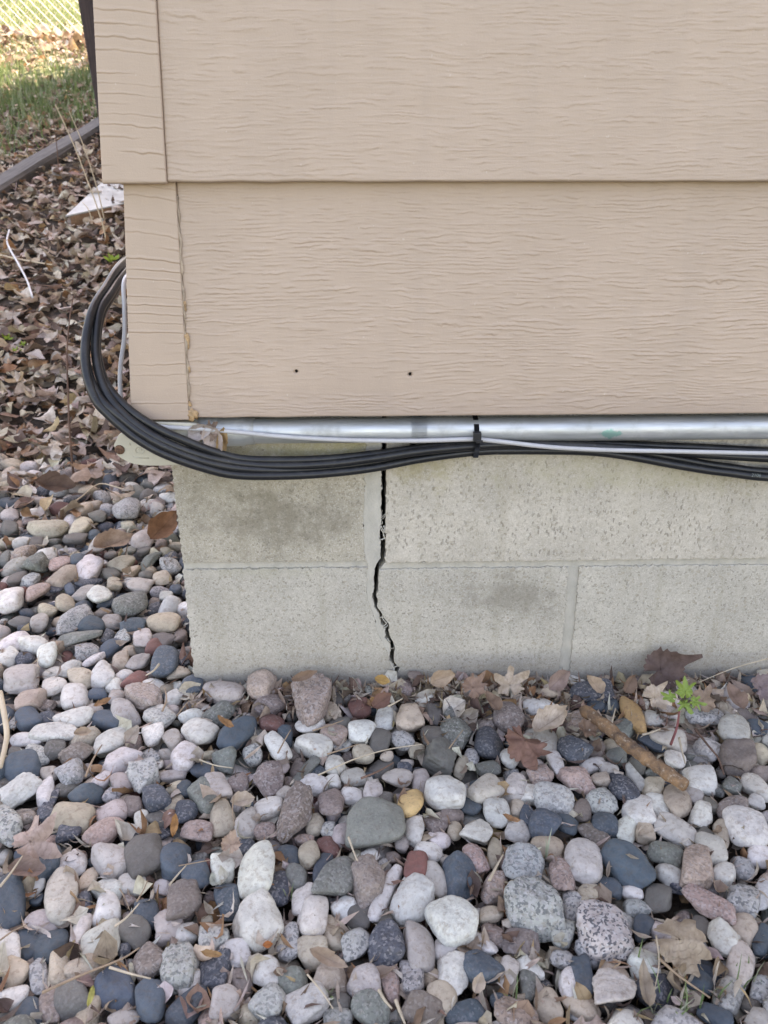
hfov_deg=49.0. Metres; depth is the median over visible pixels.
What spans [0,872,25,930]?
river stone
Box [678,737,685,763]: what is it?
straw
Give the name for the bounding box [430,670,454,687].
dry leaf
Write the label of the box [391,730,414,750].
river stone
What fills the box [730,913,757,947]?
river stone
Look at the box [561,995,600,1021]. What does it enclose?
river stone
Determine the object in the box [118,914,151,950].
river stone
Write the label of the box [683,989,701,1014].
river stone
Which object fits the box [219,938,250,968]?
river stone
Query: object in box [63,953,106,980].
river stone
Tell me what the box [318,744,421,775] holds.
straw
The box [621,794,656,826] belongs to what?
river stone
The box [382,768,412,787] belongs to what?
river stone
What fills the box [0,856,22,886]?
straw
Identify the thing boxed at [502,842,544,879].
river stone
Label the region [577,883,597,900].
river stone
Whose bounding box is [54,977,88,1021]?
river stone
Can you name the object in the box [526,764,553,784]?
river stone
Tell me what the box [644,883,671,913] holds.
river stone
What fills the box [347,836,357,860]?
straw
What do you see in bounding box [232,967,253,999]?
river stone
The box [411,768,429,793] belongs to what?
river stone
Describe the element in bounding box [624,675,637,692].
dry leaf
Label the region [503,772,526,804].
river stone
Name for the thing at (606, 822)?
river stone
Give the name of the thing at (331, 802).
river stone
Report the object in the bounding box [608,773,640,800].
river stone
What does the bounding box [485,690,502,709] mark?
dry leaf
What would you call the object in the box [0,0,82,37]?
chain link fence
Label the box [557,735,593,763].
river stone
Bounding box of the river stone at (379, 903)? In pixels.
[368,864,402,922]
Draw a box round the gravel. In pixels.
[0,455,767,1023]
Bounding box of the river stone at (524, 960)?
[516,954,544,980]
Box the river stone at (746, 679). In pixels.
[741,673,757,692]
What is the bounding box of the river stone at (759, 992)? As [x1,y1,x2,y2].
[750,974,767,1003]
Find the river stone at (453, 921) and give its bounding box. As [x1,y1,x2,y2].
[424,895,478,946]
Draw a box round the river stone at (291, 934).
[276,921,300,962]
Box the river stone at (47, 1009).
[39,989,59,1023]
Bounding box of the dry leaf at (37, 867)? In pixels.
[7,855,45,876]
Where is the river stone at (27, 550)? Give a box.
[10,545,36,559]
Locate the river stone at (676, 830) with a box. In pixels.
[654,812,696,848]
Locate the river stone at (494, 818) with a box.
[483,797,509,828]
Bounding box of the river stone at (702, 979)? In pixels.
[686,968,715,995]
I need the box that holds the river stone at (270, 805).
[254,796,283,820]
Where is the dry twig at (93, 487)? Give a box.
[60,483,128,509]
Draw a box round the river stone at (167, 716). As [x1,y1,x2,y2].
[142,704,176,728]
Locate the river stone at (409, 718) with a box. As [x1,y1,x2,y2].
[396,703,424,732]
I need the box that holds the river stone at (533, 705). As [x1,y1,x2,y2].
[523,698,553,715]
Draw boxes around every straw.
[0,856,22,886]
[0,925,25,940]
[42,947,138,993]
[85,744,101,776]
[109,966,150,978]
[114,903,139,927]
[136,880,147,901]
[146,663,159,675]
[161,687,166,711]
[168,865,186,885]
[179,860,209,865]
[199,759,231,767]
[232,795,234,825]
[277,730,290,753]
[307,974,332,1008]
[312,720,342,730]
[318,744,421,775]
[327,744,357,754]
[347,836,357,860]
[361,762,393,778]
[377,989,391,1008]
[394,999,405,1023]
[488,854,503,880]
[641,728,660,735]
[654,935,659,987]
[660,958,709,997]
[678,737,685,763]
[694,728,724,774]
[700,658,767,681]
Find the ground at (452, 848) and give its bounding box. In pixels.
[0,0,767,1023]
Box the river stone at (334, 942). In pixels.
[323,915,343,952]
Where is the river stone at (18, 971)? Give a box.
[2,955,28,987]
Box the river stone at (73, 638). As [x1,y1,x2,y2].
[57,630,102,645]
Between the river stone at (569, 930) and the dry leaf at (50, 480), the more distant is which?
the dry leaf at (50, 480)
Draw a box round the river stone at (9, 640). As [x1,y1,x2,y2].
[0,631,28,650]
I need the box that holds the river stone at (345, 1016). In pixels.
[323,1007,352,1023]
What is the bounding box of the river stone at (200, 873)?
[181,859,210,888]
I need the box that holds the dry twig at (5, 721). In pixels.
[0,690,9,768]
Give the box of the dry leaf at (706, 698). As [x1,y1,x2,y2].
[691,684,715,712]
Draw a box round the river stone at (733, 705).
[723,684,749,708]
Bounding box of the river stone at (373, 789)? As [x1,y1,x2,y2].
[362,781,382,797]
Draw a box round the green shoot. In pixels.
[103,252,119,261]
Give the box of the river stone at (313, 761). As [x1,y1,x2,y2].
[290,755,320,786]
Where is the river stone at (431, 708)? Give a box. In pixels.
[423,701,441,725]
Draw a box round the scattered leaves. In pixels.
[0,6,96,135]
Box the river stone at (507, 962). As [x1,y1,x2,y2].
[500,955,519,986]
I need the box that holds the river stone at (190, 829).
[180,819,212,842]
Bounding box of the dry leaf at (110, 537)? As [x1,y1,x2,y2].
[93,528,132,547]
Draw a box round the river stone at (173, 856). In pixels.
[160,842,190,880]
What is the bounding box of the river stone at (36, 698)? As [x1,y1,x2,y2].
[14,688,46,710]
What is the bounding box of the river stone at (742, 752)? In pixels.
[719,738,757,779]
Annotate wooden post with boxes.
[78,0,98,118]
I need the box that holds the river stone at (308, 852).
[298,840,319,869]
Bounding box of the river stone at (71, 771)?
[54,758,83,784]
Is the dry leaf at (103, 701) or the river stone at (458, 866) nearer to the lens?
the river stone at (458, 866)
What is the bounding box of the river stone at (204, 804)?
[187,776,216,813]
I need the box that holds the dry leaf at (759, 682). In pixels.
[750,672,767,699]
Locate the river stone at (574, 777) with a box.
[556,766,595,795]
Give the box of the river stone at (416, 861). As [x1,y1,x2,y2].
[403,850,428,877]
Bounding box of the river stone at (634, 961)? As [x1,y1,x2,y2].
[627,947,660,978]
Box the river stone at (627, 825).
[616,815,636,842]
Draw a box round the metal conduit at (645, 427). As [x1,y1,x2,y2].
[194,415,767,445]
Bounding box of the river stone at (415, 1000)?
[401,990,444,1023]
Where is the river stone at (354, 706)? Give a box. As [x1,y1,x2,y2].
[348,697,370,719]
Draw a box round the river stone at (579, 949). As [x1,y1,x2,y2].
[574,939,599,969]
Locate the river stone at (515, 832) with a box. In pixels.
[505,819,530,842]
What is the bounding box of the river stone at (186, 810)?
[174,799,198,823]
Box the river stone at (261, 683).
[246,669,276,698]
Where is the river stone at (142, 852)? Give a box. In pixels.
[124,833,162,878]
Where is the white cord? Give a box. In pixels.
[6,229,33,297]
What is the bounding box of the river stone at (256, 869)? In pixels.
[237,840,274,899]
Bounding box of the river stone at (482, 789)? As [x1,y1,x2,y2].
[466,773,504,804]
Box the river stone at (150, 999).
[135,978,166,1022]
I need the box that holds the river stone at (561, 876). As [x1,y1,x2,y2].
[548,855,575,890]
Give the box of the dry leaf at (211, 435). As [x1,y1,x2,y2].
[200,420,217,440]
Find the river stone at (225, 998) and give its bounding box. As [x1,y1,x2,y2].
[209,983,239,1021]
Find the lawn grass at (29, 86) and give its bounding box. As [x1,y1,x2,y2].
[0,0,95,162]
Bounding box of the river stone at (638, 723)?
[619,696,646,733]
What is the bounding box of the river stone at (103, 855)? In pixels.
[91,842,125,879]
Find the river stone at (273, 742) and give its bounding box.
[264,731,292,760]
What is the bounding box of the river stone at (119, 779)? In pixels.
[110,772,131,795]
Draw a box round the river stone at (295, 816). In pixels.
[276,780,312,843]
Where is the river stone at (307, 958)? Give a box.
[297,935,328,971]
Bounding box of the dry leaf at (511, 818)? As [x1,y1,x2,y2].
[503,813,520,821]
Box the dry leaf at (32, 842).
[12,812,62,859]
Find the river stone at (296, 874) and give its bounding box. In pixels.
[285,862,306,892]
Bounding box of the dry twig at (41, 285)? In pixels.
[0,282,84,293]
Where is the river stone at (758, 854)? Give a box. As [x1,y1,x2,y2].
[747,845,767,868]
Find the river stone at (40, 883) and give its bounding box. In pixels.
[26,878,45,897]
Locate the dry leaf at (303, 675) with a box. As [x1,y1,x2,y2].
[291,670,317,680]
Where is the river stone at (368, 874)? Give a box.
[351,853,385,908]
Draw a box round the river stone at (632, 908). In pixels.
[623,898,652,918]
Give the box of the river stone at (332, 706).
[324,701,341,722]
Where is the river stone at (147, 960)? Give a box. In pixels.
[132,941,162,981]
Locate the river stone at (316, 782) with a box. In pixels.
[300,773,328,796]
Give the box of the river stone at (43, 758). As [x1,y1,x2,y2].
[25,743,49,765]
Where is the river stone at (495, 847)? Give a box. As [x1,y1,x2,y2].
[487,837,502,869]
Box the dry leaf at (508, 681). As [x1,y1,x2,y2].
[494,665,529,695]
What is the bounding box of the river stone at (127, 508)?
[112,497,140,519]
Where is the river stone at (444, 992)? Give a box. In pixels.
[426,979,456,1020]
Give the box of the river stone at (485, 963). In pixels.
[463,949,504,984]
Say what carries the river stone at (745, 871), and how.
on the ground at (452, 848)
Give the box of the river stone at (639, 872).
[600,838,655,888]
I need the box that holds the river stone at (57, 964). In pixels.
[47,951,69,986]
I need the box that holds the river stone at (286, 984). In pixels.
[278,965,307,994]
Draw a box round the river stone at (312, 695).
[290,673,331,726]
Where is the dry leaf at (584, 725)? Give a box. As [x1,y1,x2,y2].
[578,718,600,737]
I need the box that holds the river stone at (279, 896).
[268,870,290,906]
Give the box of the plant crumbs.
[0,444,767,1023]
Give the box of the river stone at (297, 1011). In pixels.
[285,980,329,1023]
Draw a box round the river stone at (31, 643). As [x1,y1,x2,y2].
[18,635,47,654]
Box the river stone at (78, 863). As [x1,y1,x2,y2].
[59,849,87,875]
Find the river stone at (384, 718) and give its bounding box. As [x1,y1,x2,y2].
[375,706,394,730]
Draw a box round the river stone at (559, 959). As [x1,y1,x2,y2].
[549,949,573,969]
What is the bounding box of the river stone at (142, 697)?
[124,682,163,712]
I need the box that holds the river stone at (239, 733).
[216,715,256,749]
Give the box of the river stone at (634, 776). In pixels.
[625,761,644,792]
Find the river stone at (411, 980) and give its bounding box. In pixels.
[399,959,424,994]
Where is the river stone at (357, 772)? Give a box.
[340,767,368,786]
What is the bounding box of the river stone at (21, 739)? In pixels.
[10,732,43,746]
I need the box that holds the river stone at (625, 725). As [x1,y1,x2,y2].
[615,717,633,737]
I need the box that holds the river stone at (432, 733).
[420,725,442,745]
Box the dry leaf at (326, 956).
[310,946,347,967]
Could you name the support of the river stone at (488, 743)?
on the ground at (452, 848)
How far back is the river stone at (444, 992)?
0.59 m
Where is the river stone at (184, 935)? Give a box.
[175,922,197,944]
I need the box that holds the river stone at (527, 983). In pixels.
[519,969,540,1002]
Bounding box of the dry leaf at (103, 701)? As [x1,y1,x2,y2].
[94,697,110,706]
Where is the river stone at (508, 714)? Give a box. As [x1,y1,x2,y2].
[493,701,524,732]
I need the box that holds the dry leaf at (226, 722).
[217,715,233,727]
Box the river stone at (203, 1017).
[198,1007,211,1023]
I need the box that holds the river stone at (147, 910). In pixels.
[133,899,159,929]
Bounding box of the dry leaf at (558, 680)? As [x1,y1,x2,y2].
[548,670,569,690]
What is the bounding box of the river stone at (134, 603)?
[112,591,147,617]
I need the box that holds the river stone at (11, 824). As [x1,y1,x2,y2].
[0,804,22,847]
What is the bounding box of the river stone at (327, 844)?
[316,836,340,857]
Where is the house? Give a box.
[93,0,767,697]
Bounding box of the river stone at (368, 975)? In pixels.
[346,963,381,996]
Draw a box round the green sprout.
[2,334,13,339]
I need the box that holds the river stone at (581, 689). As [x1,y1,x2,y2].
[569,678,614,702]
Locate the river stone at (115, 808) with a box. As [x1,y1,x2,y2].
[95,798,127,820]
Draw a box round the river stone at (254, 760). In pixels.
[242,743,262,767]
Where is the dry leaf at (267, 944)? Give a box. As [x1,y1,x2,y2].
[263,941,272,947]
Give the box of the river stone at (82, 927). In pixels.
[69,913,92,943]
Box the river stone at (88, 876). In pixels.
[79,867,98,889]
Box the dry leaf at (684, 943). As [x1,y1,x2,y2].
[653,918,711,982]
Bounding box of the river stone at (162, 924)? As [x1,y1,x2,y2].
[154,909,183,948]
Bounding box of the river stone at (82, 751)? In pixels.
[58,741,93,763]
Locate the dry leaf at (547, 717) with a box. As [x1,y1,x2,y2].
[532,704,567,731]
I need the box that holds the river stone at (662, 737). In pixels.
[649,728,686,752]
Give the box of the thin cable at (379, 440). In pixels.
[118,274,767,455]
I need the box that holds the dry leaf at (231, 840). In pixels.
[221,830,241,853]
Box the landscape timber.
[0,117,99,199]
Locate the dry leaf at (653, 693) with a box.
[643,681,677,709]
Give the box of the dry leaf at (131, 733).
[124,725,138,741]
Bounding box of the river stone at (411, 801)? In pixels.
[397,789,423,817]
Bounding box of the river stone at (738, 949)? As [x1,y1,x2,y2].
[725,939,754,985]
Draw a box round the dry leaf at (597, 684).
[587,675,605,693]
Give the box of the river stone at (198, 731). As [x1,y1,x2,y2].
[181,717,219,744]
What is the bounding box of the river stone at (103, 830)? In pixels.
[82,817,124,846]
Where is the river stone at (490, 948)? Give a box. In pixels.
[476,932,497,955]
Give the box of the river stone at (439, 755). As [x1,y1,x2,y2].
[422,737,456,775]
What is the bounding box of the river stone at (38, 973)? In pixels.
[28,958,47,995]
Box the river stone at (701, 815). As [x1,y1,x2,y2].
[687,799,712,830]
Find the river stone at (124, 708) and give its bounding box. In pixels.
[111,698,140,726]
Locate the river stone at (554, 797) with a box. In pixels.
[533,781,574,813]
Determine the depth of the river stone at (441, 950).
0.62 m
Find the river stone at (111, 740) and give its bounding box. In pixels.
[93,727,125,754]
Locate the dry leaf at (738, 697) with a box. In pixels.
[727,682,748,708]
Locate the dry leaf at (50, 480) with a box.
[33,470,75,490]
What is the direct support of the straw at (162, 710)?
on the river stone at (167, 716)
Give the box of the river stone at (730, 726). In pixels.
[718,714,750,740]
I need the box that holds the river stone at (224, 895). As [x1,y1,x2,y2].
[213,883,240,921]
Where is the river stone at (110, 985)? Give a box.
[94,965,135,1012]
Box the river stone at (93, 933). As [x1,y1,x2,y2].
[80,918,120,954]
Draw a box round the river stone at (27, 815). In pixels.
[16,808,36,825]
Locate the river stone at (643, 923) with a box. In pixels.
[633,914,654,942]
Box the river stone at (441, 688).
[432,685,448,694]
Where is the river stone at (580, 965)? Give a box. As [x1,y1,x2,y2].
[570,953,592,994]
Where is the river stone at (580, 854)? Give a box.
[564,838,602,883]
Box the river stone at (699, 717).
[685,705,723,725]
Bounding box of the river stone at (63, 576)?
[45,564,76,586]
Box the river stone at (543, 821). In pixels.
[528,808,561,838]
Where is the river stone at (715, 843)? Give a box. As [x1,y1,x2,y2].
[695,831,727,866]
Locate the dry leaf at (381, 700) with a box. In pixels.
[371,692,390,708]
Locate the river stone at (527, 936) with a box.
[501,927,539,957]
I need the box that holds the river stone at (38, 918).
[24,909,59,933]
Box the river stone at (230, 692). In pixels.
[202,681,244,703]
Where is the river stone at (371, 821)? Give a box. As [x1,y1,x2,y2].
[345,796,405,848]
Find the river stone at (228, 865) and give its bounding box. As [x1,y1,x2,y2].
[210,853,235,886]
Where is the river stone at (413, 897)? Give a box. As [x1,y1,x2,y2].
[389,872,434,926]
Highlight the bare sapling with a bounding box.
[66,295,73,473]
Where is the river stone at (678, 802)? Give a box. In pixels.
[663,784,691,817]
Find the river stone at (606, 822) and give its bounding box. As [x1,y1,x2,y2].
[590,812,617,837]
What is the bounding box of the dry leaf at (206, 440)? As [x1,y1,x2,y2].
[201,426,222,450]
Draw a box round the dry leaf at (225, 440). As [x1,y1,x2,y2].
[216,427,227,450]
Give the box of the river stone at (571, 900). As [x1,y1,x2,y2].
[562,890,581,924]
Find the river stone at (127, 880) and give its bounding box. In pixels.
[118,873,145,897]
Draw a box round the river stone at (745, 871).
[731,856,754,881]
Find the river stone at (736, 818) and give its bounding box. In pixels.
[722,805,767,846]
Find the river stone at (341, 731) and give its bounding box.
[320,724,347,745]
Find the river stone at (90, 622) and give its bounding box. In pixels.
[77,615,105,638]
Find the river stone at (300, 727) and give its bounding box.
[295,718,324,732]
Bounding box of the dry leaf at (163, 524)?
[147,511,177,538]
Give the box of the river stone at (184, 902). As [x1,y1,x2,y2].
[166,878,201,922]
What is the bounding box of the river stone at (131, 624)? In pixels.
[119,617,145,634]
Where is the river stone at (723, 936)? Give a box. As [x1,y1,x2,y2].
[707,917,740,957]
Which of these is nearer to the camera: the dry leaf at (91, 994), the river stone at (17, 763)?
the dry leaf at (91, 994)
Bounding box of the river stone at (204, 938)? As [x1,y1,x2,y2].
[198,925,230,950]
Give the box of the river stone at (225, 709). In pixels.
[201,700,234,727]
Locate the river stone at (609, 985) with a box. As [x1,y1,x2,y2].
[592,968,636,1004]
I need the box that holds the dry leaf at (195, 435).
[188,424,212,440]
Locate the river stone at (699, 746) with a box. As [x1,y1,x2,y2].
[692,737,720,761]
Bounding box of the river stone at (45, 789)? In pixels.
[36,775,54,807]
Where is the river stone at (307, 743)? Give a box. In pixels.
[294,733,332,757]
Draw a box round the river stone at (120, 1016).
[107,1006,139,1023]
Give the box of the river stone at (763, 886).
[755,877,767,910]
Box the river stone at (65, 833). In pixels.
[55,824,81,843]
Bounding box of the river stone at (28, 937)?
[17,928,38,960]
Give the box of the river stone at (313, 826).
[305,812,323,836]
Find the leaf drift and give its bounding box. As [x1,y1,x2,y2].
[0,23,85,57]
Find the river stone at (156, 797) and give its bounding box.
[142,784,171,812]
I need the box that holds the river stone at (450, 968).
[437,950,467,995]
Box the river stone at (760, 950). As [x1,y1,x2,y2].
[752,923,767,958]
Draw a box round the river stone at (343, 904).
[330,895,356,920]
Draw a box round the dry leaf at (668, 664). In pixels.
[643,647,702,688]
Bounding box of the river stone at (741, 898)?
[726,884,760,917]
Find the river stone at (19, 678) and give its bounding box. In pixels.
[3,664,39,694]
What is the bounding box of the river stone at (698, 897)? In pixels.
[682,883,736,924]
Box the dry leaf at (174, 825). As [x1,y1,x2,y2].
[170,813,178,836]
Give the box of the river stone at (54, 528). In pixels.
[26,519,68,539]
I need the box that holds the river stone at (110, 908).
[92,890,120,926]
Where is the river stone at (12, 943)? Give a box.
[0,928,20,957]
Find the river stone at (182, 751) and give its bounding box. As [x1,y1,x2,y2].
[171,740,196,772]
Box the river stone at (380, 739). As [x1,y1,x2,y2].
[368,728,391,753]
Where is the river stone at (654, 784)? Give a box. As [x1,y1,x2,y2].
[642,776,664,794]
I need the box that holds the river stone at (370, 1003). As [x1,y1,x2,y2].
[350,988,390,1023]
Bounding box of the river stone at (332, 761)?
[325,755,346,774]
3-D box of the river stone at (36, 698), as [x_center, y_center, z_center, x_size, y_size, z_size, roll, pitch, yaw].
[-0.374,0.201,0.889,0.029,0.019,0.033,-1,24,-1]
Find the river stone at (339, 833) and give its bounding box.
[332,823,346,848]
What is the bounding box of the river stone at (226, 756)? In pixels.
[212,746,236,775]
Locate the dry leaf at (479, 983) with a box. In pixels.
[472,972,485,992]
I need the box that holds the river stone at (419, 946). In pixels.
[403,920,434,972]
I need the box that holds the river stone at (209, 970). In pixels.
[199,947,231,993]
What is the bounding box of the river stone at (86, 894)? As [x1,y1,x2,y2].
[77,889,92,912]
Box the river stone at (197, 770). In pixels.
[189,762,217,777]
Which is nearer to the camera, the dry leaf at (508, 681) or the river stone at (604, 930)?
the river stone at (604, 930)
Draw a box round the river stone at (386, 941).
[367,918,405,965]
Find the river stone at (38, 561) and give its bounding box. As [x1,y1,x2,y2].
[21,551,49,572]
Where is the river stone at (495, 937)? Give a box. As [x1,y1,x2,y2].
[481,923,504,948]
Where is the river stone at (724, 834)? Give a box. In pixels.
[712,818,729,847]
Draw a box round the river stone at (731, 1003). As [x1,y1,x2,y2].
[712,975,745,1016]
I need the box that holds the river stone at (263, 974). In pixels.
[253,954,279,986]
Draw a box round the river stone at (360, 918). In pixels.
[346,904,370,930]
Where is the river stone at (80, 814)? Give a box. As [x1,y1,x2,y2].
[50,801,95,835]
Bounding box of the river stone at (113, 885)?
[91,878,122,899]
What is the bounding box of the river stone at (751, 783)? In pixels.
[740,772,767,802]
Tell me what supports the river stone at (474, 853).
on the ground at (452, 848)
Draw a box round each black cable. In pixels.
[80,256,767,481]
[89,266,767,472]
[91,267,767,469]
[100,286,767,461]
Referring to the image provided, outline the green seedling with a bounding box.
[660,676,706,745]
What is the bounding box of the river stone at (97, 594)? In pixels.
[87,585,112,603]
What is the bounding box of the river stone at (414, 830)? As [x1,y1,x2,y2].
[404,815,423,847]
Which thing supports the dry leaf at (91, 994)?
on the plant crumbs
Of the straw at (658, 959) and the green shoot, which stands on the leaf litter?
the green shoot
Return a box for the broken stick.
[579,705,688,790]
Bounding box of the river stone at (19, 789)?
[0,772,42,809]
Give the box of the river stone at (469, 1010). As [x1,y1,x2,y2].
[445,998,485,1023]
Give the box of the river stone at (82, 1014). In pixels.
[75,995,100,1023]
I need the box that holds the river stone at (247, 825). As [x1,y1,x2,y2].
[234,806,257,840]
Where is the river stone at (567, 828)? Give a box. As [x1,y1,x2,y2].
[557,813,578,835]
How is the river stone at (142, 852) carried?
on the gravel
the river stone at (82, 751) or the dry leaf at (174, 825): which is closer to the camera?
the dry leaf at (174, 825)
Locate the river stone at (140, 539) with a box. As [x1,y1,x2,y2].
[130,529,153,548]
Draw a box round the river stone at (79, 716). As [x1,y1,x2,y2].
[52,706,93,727]
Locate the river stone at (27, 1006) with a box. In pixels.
[15,996,42,1023]
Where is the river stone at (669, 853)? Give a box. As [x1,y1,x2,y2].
[647,840,683,867]
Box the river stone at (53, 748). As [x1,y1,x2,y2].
[44,739,66,760]
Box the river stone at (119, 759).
[102,746,142,774]
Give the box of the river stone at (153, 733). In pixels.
[141,722,163,746]
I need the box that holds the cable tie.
[472,415,482,457]
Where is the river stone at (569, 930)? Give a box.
[551,919,575,949]
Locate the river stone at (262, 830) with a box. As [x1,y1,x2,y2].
[253,822,277,840]
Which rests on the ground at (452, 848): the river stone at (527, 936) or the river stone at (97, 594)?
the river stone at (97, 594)
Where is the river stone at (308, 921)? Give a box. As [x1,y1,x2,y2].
[297,895,328,935]
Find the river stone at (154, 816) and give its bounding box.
[145,809,166,826]
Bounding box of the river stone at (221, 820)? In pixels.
[210,798,235,837]
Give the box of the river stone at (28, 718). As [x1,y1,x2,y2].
[14,706,42,731]
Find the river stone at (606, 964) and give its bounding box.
[601,961,628,977]
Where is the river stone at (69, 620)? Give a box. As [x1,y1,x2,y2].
[55,604,93,634]
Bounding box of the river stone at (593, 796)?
[585,787,618,813]
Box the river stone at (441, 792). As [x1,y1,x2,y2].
[423,775,466,812]
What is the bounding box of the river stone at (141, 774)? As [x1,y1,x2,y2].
[126,757,159,793]
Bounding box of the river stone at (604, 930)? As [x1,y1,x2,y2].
[576,899,634,963]
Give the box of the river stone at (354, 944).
[341,927,369,962]
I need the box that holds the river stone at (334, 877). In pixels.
[311,856,353,896]
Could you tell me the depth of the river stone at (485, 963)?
0.60 m
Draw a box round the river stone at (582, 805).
[573,798,591,822]
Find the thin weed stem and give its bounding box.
[53,112,58,167]
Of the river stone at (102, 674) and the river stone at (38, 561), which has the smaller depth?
the river stone at (102, 674)
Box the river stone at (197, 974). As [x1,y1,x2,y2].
[177,968,200,995]
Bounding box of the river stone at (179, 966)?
[159,941,200,995]
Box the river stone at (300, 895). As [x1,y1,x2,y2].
[292,882,315,915]
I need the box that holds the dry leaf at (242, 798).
[230,791,254,805]
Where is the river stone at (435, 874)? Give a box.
[425,860,446,897]
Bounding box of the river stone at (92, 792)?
[67,782,104,804]
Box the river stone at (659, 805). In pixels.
[646,792,669,816]
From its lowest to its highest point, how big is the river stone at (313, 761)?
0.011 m
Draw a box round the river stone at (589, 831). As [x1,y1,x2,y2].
[577,823,610,849]
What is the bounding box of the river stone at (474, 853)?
[462,843,489,875]
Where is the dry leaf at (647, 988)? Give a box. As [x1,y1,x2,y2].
[639,958,655,1006]
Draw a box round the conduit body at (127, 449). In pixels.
[114,420,201,465]
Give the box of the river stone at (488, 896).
[480,870,507,905]
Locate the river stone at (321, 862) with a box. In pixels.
[312,852,333,882]
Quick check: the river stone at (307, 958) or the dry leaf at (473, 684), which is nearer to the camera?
the river stone at (307, 958)
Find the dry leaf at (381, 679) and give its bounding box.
[375,674,389,684]
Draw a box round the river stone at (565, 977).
[558,966,574,996]
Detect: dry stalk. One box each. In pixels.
[55,104,107,247]
[68,110,105,222]
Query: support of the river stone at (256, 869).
on the gravel
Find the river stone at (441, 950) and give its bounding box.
[434,939,458,960]
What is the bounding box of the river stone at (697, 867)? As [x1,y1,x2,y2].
[679,844,713,889]
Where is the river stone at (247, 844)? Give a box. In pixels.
[239,838,254,856]
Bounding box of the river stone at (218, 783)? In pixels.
[204,772,232,798]
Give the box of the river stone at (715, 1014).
[696,1002,733,1023]
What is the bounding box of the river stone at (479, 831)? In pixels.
[459,819,492,845]
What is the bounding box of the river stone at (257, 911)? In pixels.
[232,888,283,953]
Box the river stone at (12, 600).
[0,587,23,613]
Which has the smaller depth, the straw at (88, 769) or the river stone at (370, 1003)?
the river stone at (370, 1003)
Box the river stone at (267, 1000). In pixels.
[248,982,285,1020]
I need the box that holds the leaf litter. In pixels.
[0,67,173,519]
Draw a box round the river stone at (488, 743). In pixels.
[474,726,503,759]
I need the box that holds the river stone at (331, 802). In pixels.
[318,788,344,815]
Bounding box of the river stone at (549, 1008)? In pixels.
[533,987,563,1023]
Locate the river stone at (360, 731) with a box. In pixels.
[348,719,375,743]
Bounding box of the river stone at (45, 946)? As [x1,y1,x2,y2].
[33,928,68,964]
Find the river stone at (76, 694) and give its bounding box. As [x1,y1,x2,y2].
[60,683,89,710]
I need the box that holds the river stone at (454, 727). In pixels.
[440,716,471,749]
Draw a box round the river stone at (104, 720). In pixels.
[91,709,118,730]
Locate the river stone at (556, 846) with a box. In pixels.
[530,836,563,862]
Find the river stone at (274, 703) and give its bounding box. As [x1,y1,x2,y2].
[250,694,286,715]
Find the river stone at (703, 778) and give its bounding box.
[681,765,717,795]
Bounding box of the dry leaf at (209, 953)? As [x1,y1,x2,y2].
[201,949,221,956]
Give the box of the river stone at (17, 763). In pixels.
[4,749,41,781]
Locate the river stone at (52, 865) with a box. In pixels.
[37,844,60,880]
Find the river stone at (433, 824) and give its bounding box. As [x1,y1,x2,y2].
[422,814,448,832]
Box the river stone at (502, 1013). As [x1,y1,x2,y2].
[494,996,538,1023]
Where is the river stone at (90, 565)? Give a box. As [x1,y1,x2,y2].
[76,554,103,579]
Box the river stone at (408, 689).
[392,678,415,697]
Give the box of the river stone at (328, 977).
[313,963,347,996]
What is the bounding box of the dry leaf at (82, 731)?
[74,727,91,735]
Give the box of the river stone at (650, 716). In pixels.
[644,709,663,726]
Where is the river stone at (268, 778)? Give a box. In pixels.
[253,760,284,796]
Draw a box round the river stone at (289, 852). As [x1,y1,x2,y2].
[277,844,299,863]
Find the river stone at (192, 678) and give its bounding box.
[182,674,203,695]
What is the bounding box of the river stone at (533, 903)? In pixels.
[504,875,565,942]
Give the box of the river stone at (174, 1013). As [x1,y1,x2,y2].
[165,984,206,1023]
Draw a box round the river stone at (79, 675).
[67,667,90,688]
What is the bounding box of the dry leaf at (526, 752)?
[505,725,552,769]
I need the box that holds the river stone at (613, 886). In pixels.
[596,876,622,900]
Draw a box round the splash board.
[66,183,123,226]
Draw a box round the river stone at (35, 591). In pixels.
[25,583,50,601]
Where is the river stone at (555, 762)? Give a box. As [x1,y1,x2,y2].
[546,750,563,775]
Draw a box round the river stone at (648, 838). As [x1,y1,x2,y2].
[635,822,655,844]
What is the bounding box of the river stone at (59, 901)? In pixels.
[44,866,79,925]
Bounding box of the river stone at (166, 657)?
[150,645,179,677]
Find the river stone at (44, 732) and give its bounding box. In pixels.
[28,722,76,741]
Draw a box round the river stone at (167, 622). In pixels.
[146,612,180,632]
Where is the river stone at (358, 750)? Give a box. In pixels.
[352,744,374,764]
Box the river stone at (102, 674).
[91,660,114,688]
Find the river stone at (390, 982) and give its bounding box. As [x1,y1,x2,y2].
[381,965,399,1006]
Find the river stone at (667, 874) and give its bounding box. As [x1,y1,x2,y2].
[655,863,681,885]
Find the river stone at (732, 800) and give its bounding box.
[716,795,748,818]
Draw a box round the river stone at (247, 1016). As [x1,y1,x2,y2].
[239,1003,258,1023]
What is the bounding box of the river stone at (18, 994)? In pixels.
[0,984,29,1011]
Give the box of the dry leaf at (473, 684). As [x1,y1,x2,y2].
[462,671,486,698]
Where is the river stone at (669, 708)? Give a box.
[655,691,680,718]
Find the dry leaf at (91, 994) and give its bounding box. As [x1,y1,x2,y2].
[87,985,94,1006]
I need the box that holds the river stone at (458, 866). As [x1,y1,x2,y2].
[442,850,475,901]
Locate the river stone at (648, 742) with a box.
[636,734,665,752]
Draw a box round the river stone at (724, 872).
[713,861,735,885]

